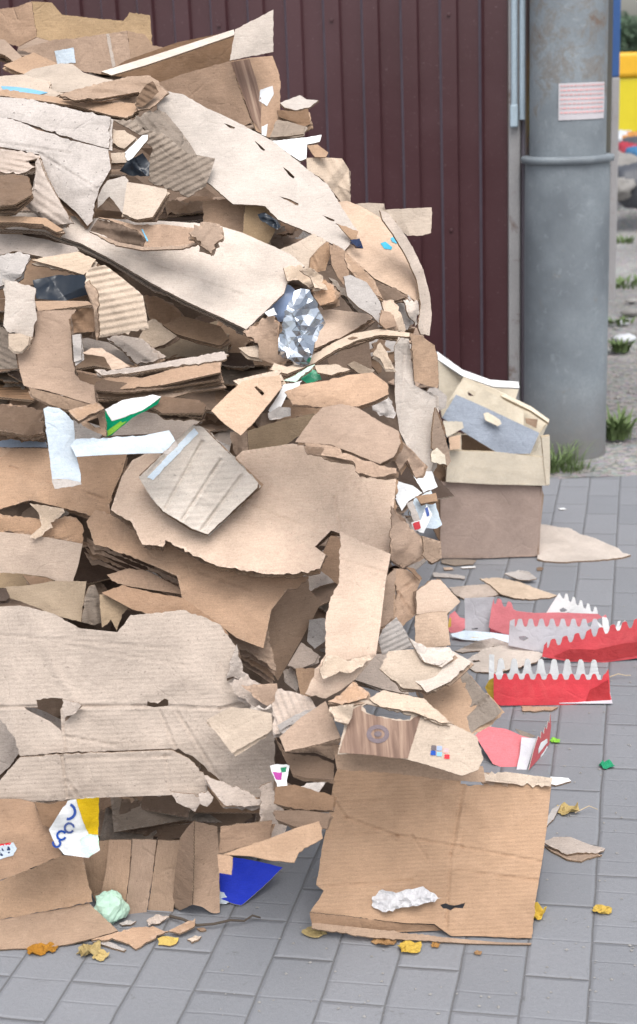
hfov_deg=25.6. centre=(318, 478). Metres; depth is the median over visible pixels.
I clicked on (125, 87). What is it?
flattened box
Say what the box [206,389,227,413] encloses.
cardboard scrap
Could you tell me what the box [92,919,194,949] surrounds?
cardboard scrap
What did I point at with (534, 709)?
cardboard scrap
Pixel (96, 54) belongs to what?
long box
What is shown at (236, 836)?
flattened box
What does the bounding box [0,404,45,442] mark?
flattened box
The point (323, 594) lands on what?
cardboard scrap
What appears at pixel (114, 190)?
cardboard sheet
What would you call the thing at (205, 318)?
cardboard scrap
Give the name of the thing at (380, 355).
flattened box
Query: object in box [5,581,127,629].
cardboard box
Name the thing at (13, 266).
flattened box
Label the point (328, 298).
flattened box
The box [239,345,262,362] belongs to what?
flattened box
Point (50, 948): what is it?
fallen leaf
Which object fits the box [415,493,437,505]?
flattened box
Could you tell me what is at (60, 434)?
white bar
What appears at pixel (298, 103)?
flattened box
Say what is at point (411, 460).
flattened box
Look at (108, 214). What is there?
cardboard scrap
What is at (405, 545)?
flattened box
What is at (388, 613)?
flattened box
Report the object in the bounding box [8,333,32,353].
flattened box
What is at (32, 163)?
cardboard scrap
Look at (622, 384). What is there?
ground
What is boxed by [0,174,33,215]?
flattened box
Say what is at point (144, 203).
flattened box
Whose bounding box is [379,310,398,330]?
flattened box
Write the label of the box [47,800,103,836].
cardboard scrap
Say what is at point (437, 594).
flattened box
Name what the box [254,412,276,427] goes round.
cardboard scrap
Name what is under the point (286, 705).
flattened box
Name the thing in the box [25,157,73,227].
flattened box
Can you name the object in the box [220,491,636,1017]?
grit
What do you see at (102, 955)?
fallen leaf
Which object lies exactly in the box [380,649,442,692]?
flattened box
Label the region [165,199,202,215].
cardboard scrap
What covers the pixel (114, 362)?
cardboard sheet
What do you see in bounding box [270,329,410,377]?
flattened box
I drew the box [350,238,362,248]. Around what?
flattened box
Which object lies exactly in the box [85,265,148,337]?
cardboard sheet
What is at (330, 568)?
cardboard sheet
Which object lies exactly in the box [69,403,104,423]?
flattened box
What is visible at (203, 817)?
cardboard scrap
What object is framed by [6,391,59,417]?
cardboard scrap
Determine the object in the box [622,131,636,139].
rubbish bag
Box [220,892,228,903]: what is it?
paper scrap
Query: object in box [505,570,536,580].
cardboard scrap
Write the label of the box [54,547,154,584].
cardboard scrap
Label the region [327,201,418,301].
cardboard sheet
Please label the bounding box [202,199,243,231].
cardboard sheet
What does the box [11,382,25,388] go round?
cardboard scrap
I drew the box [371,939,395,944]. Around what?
fallen leaf
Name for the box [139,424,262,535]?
paper bag
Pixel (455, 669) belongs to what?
flattened box
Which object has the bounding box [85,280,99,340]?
flattened box
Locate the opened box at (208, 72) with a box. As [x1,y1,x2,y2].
[101,10,280,137]
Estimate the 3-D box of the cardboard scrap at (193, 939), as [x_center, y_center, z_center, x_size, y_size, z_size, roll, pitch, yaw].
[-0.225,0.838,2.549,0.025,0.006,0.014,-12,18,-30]
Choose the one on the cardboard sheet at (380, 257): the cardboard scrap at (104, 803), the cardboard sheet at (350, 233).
the cardboard sheet at (350, 233)
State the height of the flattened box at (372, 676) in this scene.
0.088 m
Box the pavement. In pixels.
[0,475,636,1023]
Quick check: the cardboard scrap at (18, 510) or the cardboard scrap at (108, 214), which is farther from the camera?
the cardboard scrap at (108, 214)
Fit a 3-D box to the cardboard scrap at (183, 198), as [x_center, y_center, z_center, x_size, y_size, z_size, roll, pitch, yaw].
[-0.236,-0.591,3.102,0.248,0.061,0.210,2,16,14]
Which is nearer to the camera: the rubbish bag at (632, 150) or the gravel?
the gravel
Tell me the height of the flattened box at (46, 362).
0.171 m
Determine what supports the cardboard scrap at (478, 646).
on the pavement
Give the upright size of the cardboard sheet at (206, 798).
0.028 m
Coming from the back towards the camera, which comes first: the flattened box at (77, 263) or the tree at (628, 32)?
the tree at (628, 32)
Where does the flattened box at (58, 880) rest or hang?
on the pavement
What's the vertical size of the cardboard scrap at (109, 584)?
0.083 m
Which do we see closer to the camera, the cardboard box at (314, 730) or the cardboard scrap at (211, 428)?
the cardboard box at (314, 730)
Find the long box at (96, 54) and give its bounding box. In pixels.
[20,31,162,74]
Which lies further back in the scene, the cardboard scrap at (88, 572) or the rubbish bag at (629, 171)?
the rubbish bag at (629, 171)
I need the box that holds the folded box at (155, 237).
[89,217,197,250]
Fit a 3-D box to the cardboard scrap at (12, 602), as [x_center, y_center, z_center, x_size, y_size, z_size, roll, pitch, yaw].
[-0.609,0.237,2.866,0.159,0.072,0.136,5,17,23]
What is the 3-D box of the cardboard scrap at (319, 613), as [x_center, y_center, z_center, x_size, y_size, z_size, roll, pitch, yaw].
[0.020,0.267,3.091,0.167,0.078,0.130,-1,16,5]
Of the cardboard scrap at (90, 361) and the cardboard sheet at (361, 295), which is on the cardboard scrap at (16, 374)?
the cardboard scrap at (90, 361)
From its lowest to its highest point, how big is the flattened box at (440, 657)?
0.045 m
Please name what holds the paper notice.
attached to the steel pole
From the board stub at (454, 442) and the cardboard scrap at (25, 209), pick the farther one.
the board stub at (454, 442)
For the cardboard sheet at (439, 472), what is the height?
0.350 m
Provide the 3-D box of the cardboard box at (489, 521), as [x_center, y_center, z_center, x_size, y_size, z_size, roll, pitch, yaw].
[0.561,0.089,4.594,0.356,0.266,0.306,-2,16,0]
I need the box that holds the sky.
[621,0,636,21]
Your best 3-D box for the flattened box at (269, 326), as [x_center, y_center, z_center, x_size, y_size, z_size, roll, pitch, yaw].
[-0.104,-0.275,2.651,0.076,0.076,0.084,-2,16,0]
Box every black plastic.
[33,275,87,300]
[120,153,149,176]
[258,212,280,229]
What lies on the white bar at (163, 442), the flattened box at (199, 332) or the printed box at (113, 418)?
the printed box at (113, 418)
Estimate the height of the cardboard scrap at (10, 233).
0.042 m
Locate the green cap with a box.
[300,370,321,383]
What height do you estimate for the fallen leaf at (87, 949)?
0.018 m
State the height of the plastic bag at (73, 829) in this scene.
0.115 m
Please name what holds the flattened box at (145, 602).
on the cardboard sheet at (113, 683)
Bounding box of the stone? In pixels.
[625,298,636,303]
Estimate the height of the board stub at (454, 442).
0.042 m
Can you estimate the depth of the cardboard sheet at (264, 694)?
2.46 m
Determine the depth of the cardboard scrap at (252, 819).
2.74 m
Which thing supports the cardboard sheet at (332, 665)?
on the flattened box at (354, 693)
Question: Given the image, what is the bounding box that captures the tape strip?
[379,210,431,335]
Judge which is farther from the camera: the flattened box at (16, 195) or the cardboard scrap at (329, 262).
the cardboard scrap at (329, 262)
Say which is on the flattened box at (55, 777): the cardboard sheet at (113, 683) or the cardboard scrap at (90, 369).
the cardboard sheet at (113, 683)
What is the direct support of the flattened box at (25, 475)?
on the flattened box at (263, 622)
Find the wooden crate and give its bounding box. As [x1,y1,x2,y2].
[446,433,549,485]
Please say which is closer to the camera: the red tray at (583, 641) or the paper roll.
the paper roll
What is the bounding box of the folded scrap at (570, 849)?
[545,837,604,862]
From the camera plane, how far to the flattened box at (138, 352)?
2.74 m
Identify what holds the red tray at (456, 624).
on the pavement
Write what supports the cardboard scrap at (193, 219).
on the cardboard scrap at (194, 198)
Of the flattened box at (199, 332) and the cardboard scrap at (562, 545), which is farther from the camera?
the cardboard scrap at (562, 545)
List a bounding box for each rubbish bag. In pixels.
[617,177,636,200]
[618,130,630,142]
[618,141,636,152]
[618,150,636,165]
[618,162,636,208]
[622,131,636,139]
[622,136,636,144]
[625,146,636,155]
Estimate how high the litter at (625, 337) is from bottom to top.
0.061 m
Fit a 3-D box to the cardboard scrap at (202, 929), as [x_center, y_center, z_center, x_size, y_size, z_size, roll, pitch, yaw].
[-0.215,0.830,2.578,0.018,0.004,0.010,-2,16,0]
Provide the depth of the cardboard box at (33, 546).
2.69 m
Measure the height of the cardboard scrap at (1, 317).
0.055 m
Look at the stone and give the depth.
9.26 m
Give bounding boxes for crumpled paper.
[372,886,437,911]
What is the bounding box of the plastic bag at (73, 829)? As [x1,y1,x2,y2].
[49,797,99,857]
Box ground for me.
[446,229,636,448]
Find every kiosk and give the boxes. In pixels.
[0,0,529,437]
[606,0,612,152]
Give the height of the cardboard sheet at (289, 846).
0.048 m
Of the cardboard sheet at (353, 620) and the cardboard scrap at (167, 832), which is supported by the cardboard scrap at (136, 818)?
the cardboard scrap at (167, 832)
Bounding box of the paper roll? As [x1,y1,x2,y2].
[83,338,134,365]
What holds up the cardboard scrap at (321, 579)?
on the cardboard scrap at (323, 594)
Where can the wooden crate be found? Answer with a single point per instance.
(474, 461)
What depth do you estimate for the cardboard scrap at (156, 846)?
2.75 m
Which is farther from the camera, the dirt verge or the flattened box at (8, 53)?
the dirt verge
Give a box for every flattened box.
[0,39,21,63]
[0,75,62,96]
[0,89,138,120]
[0,97,113,150]
[0,118,111,228]
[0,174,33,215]
[0,212,304,334]
[0,216,64,237]
[0,234,78,258]
[0,252,30,289]
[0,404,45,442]
[0,439,47,448]
[0,447,127,518]
[0,588,10,603]
[0,720,21,777]
[0,750,207,801]
[0,799,117,950]
[2,52,56,74]
[2,279,37,336]
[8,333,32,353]
[17,309,97,403]
[23,575,51,584]
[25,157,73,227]
[26,707,60,729]
[28,388,88,411]
[32,252,97,275]
[35,301,91,310]
[35,800,67,827]
[59,75,168,111]
[62,699,82,720]
[69,308,94,338]
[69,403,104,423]
[72,334,84,365]
[76,362,221,393]
[84,510,320,683]
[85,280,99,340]
[95,352,228,377]
[98,377,225,401]
[103,585,228,634]
[107,335,165,366]
[109,412,202,440]
[111,152,126,166]
[111,444,397,578]
[112,129,137,151]
[122,182,170,222]
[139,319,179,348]
[144,295,183,325]
[148,396,205,420]
[163,316,230,348]
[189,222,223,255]
[204,775,260,811]
[206,707,272,755]
[219,820,274,852]
[225,644,251,680]
[229,674,267,708]
[233,370,285,391]
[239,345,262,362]
[242,206,274,244]
[243,316,281,346]
[250,704,271,713]
[270,120,306,140]
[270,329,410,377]
[272,689,314,737]
[272,734,333,783]
[273,810,332,829]
[274,785,336,811]
[277,109,312,131]
[277,707,315,733]
[280,95,318,110]
[284,364,314,383]
[285,372,388,409]
[287,643,319,669]
[295,404,403,465]
[296,668,314,696]
[299,268,326,291]
[304,443,398,479]
[306,158,350,201]
[311,279,339,309]
[314,309,374,351]
[315,364,349,377]
[328,277,374,322]
[328,682,369,705]
[329,244,348,284]
[329,704,353,725]
[344,253,382,301]
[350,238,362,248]
[354,653,408,694]
[369,690,450,726]
[372,343,395,371]
[377,284,408,303]
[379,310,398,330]
[380,568,395,628]
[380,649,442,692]
[389,506,423,568]
[394,337,438,472]
[394,443,427,478]
[397,295,413,329]
[409,638,454,667]
[413,578,459,614]
[414,611,449,647]
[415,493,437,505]
[415,651,473,694]
[416,672,504,733]
[421,536,441,564]
[431,407,450,468]
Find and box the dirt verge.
[550,444,636,478]
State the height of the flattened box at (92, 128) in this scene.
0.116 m
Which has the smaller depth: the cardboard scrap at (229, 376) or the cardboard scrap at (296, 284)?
the cardboard scrap at (229, 376)
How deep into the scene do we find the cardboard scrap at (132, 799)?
2.76 m
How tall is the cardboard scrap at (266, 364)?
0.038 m
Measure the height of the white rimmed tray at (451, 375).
0.217 m
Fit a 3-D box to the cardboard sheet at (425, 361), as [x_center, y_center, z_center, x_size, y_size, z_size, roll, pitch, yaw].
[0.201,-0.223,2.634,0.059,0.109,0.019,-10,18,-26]
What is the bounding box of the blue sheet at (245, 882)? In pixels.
[219,857,282,905]
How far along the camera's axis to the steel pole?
5.34 m
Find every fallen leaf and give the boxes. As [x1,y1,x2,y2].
[26,943,48,955]
[42,942,57,951]
[76,940,100,956]
[92,949,109,960]
[301,926,326,937]
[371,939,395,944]
[397,940,421,952]
[431,942,439,947]
[534,902,546,919]
[550,737,559,742]
[557,802,579,814]
[592,904,611,913]
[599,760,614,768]
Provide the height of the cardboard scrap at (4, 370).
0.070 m
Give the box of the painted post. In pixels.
[608,0,620,299]
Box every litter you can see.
[611,333,636,342]
[619,308,636,316]
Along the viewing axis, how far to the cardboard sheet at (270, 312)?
2.61 m
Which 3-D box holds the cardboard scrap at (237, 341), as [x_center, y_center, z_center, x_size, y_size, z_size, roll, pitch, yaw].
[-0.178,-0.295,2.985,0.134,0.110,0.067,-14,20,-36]
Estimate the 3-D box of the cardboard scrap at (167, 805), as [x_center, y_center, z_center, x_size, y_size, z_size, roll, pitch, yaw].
[-0.317,0.605,2.784,0.162,0.077,0.136,0,16,8]
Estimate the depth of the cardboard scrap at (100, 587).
2.87 m
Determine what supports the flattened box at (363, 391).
on the flattened box at (352, 430)
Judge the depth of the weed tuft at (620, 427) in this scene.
5.85 m
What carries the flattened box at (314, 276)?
on the flattened box at (328, 298)
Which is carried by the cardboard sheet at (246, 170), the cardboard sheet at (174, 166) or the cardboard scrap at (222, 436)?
the cardboard sheet at (174, 166)
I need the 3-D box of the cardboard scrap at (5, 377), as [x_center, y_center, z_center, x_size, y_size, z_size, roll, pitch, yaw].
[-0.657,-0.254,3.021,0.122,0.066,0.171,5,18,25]
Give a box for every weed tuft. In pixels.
[550,439,595,472]
[550,452,577,473]
[561,459,596,473]
[606,400,636,440]
[608,314,636,325]
[608,336,636,352]
[616,235,636,243]
[616,273,636,289]
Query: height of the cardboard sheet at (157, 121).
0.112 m
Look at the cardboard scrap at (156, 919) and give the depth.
2.60 m
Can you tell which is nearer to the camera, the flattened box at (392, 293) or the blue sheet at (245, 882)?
the blue sheet at (245, 882)
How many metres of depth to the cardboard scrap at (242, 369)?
2.96 m
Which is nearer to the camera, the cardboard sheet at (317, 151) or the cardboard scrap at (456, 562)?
the cardboard sheet at (317, 151)
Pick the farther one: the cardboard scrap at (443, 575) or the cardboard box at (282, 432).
the cardboard scrap at (443, 575)
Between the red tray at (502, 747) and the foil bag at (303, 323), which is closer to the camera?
the foil bag at (303, 323)
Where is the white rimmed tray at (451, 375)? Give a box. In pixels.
[437,352,518,416]
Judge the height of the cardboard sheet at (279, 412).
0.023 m
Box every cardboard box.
[0,503,83,580]
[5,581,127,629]
[230,413,314,455]
[279,701,340,759]
[440,468,543,557]
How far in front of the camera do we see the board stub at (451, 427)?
4.34 m
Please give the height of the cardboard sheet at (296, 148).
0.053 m
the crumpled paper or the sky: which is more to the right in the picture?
the sky
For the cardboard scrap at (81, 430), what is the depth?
2.93 m
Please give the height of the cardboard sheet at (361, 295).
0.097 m
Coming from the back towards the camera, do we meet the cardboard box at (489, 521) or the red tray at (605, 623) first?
the cardboard box at (489, 521)
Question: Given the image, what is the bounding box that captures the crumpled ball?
[94,890,129,923]
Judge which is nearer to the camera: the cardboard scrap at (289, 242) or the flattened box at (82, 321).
the flattened box at (82, 321)
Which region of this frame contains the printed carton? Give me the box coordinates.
[338,699,482,775]
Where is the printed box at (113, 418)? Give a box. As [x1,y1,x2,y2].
[81,395,161,436]
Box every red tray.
[448,611,508,642]
[464,593,601,634]
[476,714,550,769]
[485,654,611,705]
[508,619,636,661]
[602,614,621,632]
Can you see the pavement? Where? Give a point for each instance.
(184, 981)
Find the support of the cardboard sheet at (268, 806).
hanging from the flattened box at (226, 795)
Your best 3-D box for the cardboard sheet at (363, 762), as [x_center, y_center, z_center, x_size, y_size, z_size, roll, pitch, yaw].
[0.154,0.487,2.393,0.260,0.069,0.026,-1,16,3]
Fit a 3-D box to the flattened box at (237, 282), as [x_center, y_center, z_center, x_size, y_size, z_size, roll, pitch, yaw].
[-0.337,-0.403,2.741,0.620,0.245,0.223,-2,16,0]
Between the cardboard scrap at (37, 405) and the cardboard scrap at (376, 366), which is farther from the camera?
the cardboard scrap at (376, 366)
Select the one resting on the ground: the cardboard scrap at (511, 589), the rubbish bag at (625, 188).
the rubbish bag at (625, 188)
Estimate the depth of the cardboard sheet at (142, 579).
2.69 m
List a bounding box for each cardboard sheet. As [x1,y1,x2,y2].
[0,149,40,174]
[0,327,17,369]
[0,606,274,796]
[24,63,111,92]
[83,348,129,369]
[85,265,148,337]
[98,176,128,212]
[107,569,180,593]
[113,119,214,197]
[125,135,148,160]
[133,110,196,154]
[135,81,158,106]
[157,91,356,250]
[171,792,199,810]
[199,790,212,806]
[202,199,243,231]
[211,375,281,435]
[217,854,232,874]
[219,441,229,451]
[223,821,322,862]
[242,683,276,705]
[258,336,289,363]
[259,782,286,837]
[264,308,276,316]
[268,381,301,411]
[268,406,290,419]
[274,135,320,161]
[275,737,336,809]
[280,234,326,268]
[283,265,312,287]
[283,668,298,690]
[301,782,325,791]
[305,532,390,698]
[307,144,327,157]
[307,618,325,648]
[309,242,329,271]
[319,655,371,678]
[321,536,340,584]
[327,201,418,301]
[328,342,371,372]
[333,744,485,781]
[335,223,357,239]
[343,275,381,325]
[347,361,374,373]
[356,203,431,235]
[372,397,395,418]
[378,617,412,654]
[381,300,405,331]
[393,569,420,625]
[395,481,421,510]
[402,299,418,325]
[406,501,419,521]
[406,567,421,580]
[408,490,441,528]
[409,333,438,387]
[411,471,437,492]
[411,505,431,532]
[430,448,445,464]
[433,464,445,540]
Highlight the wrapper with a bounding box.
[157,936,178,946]
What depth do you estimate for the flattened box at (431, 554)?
2.52 m
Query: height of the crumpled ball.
0.071 m
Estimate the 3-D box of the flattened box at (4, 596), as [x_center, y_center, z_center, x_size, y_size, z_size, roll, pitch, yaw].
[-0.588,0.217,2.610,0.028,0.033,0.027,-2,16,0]
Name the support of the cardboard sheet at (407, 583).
on the flattened box at (388, 613)
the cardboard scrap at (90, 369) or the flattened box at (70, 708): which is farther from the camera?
the cardboard scrap at (90, 369)
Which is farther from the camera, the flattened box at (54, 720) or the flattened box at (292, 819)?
the flattened box at (54, 720)
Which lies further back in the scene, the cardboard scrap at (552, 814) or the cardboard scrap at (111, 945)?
the cardboard scrap at (552, 814)
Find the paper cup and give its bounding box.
[270,764,288,786]
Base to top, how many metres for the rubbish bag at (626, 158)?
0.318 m
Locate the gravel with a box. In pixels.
[581,323,636,465]
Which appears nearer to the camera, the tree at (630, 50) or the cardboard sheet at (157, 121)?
the cardboard sheet at (157, 121)
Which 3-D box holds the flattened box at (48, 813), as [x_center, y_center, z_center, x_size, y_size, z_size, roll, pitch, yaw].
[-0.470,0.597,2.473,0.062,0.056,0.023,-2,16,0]
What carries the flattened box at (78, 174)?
on the flattened box at (237, 282)
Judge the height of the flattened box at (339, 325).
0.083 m
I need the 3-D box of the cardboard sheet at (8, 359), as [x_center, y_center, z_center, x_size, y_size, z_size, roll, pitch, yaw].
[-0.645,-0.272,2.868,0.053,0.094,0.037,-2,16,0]
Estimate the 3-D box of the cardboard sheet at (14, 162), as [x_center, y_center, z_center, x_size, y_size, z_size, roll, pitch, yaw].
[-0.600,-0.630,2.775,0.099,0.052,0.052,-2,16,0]
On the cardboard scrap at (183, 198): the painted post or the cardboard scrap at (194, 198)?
the cardboard scrap at (194, 198)
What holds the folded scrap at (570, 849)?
on the pavement
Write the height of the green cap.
0.025 m
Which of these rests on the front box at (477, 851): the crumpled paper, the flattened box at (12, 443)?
the crumpled paper
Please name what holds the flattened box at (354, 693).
on the printed carton
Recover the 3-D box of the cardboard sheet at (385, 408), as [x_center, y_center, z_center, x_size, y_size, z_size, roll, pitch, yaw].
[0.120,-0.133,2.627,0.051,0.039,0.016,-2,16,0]
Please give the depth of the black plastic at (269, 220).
2.87 m
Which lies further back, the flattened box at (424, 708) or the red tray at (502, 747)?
the red tray at (502, 747)
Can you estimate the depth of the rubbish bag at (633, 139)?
14.41 m
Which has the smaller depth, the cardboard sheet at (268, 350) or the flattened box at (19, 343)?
the flattened box at (19, 343)
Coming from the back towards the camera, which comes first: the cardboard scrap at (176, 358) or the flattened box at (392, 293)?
the cardboard scrap at (176, 358)
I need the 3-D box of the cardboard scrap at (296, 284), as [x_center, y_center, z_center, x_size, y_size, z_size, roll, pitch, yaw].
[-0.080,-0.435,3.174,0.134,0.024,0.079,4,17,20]
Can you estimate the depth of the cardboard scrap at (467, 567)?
4.41 m
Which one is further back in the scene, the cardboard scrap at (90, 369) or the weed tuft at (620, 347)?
the weed tuft at (620, 347)
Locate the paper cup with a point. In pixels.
(280, 773)
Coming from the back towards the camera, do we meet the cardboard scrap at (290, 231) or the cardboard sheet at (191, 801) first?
the cardboard scrap at (290, 231)
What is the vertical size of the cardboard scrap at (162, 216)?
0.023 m
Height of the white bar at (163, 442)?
0.039 m
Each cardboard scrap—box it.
[0,161,34,175]
[0,232,22,234]
[0,286,86,311]
[0,312,3,321]
[0,354,19,372]
[0,372,20,383]
[0,383,12,404]
[0,384,33,401]
[0,502,36,532]
[0,573,53,587]
[0,599,42,610]
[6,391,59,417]
[7,370,22,382]
[7,399,34,405]
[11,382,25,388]
[19,259,117,285]
[20,207,31,211]
[21,504,50,518]
[25,698,62,717]
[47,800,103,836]
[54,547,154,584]
[58,511,70,518]
[64,207,123,218]
[73,419,102,439]
[76,351,137,370]
[82,544,107,594]
[83,368,106,371]
[91,940,125,951]
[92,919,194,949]
[98,836,179,861]
[99,796,142,810]
[100,807,156,850]
[101,579,135,589]
[103,797,134,812]
[110,169,149,175]
[110,797,196,832]
[119,799,148,833]
[119,920,135,925]
[141,752,200,817]
[143,763,252,842]
[146,914,169,926]
[156,321,228,359]
[158,203,203,222]
[158,208,203,219]
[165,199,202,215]
[165,344,232,361]
[170,821,191,824]
[176,197,224,222]
[177,390,218,411]
[181,813,220,822]
[182,196,213,202]
[187,935,200,943]
[193,775,259,813]
[194,315,217,322]
[197,927,205,931]
[199,415,224,434]
[201,424,229,432]
[205,413,217,422]
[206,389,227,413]
[214,429,233,447]
[217,821,257,853]
[221,323,257,369]
[221,344,254,367]
[221,366,267,385]
[223,345,265,391]
[228,367,315,392]
[230,444,235,455]
[231,367,249,370]
[243,814,255,822]
[249,344,286,367]
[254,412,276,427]
[255,814,260,821]
[270,233,284,248]
[271,199,299,236]
[274,219,286,232]
[277,222,295,235]
[277,399,320,420]
[282,236,290,241]
[284,239,301,246]
[289,281,307,288]
[290,238,332,264]
[295,231,309,238]
[304,571,334,591]
[312,583,337,606]
[313,608,325,618]
[318,603,328,612]
[334,339,410,357]
[370,339,393,374]
[395,467,453,506]
[433,572,464,578]
[441,559,475,565]
[449,584,499,599]
[455,638,507,653]
[460,566,475,568]
[468,645,541,672]
[480,578,556,599]
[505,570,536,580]
[521,706,557,712]
[537,524,630,562]
[547,805,560,826]
[550,777,570,786]
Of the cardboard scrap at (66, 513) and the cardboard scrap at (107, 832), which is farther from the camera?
the cardboard scrap at (66, 513)
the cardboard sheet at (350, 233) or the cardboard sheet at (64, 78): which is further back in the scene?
the cardboard sheet at (64, 78)
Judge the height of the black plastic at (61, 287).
0.047 m
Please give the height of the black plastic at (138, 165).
0.046 m
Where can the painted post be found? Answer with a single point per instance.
(614, 139)
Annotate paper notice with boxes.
[558,82,603,119]
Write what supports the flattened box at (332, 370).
on the flattened box at (297, 377)
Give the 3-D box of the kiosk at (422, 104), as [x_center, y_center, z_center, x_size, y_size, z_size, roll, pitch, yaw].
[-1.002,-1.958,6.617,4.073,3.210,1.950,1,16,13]
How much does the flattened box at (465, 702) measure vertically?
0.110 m
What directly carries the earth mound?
on the ground
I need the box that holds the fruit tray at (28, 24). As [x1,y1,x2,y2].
[0,1,151,56]
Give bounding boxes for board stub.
[427,388,446,409]
[443,421,463,436]
[449,435,459,449]
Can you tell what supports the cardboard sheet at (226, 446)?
on the cardboard box at (282, 432)
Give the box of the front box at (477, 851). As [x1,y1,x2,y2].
[310,769,551,944]
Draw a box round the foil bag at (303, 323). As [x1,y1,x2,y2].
[278,289,325,366]
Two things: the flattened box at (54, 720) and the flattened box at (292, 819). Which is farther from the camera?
the flattened box at (54, 720)
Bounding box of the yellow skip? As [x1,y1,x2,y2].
[619,52,636,131]
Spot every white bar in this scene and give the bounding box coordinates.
[44,407,81,488]
[70,430,177,456]
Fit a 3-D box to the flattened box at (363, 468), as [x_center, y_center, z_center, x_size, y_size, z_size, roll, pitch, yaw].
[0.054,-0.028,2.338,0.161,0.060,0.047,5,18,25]
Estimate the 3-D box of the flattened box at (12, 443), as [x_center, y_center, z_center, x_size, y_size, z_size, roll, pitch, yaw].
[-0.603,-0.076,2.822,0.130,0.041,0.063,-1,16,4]
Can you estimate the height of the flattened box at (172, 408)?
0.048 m
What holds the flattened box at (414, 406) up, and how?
hanging from the flattened box at (350, 341)
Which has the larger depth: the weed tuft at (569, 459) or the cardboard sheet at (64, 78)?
the weed tuft at (569, 459)
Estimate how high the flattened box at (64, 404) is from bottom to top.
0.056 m
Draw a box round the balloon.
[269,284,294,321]
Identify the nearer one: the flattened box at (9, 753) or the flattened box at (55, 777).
the flattened box at (55, 777)
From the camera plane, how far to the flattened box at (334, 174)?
3.04 m
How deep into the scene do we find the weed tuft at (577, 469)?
5.42 m
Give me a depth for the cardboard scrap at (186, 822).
2.75 m
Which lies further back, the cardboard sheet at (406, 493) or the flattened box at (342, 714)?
the cardboard sheet at (406, 493)
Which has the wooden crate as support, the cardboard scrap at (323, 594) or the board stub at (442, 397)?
the board stub at (442, 397)
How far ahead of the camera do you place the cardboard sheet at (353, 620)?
2.43 m
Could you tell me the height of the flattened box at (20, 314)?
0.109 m
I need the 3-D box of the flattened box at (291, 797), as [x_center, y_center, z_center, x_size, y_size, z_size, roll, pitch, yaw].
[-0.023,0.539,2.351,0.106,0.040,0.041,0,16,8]
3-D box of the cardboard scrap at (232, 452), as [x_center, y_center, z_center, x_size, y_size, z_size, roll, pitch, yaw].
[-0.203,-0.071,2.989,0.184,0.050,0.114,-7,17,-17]
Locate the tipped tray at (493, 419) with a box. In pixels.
[442,377,548,453]
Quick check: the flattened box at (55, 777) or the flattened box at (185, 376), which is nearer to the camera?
the flattened box at (55, 777)
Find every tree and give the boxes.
[620,10,636,52]
[624,43,636,51]
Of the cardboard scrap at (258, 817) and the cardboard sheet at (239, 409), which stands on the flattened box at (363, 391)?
the cardboard sheet at (239, 409)
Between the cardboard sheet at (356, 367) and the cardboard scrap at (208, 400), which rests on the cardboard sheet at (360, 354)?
the cardboard sheet at (356, 367)
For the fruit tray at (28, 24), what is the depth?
3.56 m
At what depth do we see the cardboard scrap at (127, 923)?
2.60 m
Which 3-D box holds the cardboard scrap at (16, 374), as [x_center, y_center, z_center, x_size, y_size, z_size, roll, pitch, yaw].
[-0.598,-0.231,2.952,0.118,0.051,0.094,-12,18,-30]
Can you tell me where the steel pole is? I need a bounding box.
[521,0,614,461]
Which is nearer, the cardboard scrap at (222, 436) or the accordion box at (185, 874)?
the accordion box at (185, 874)
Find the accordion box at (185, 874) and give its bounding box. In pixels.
[84,821,219,913]
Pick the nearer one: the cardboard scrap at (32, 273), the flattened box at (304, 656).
the flattened box at (304, 656)
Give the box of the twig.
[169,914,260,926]
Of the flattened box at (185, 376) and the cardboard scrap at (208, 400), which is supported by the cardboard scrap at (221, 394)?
the cardboard scrap at (208, 400)
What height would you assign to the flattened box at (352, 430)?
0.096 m
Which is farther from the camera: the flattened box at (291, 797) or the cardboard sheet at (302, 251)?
the cardboard sheet at (302, 251)
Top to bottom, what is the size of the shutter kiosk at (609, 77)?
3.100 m
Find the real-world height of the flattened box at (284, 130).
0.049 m
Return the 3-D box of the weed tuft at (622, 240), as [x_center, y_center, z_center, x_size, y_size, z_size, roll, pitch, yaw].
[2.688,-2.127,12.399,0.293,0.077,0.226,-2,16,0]
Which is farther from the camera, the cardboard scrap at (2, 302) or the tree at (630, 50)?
the tree at (630, 50)
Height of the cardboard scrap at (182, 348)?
0.066 m
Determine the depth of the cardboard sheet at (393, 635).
2.48 m
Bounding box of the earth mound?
[617,201,636,229]
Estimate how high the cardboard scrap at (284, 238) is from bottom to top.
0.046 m
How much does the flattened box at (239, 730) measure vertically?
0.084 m
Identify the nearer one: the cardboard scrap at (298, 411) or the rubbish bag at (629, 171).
the cardboard scrap at (298, 411)

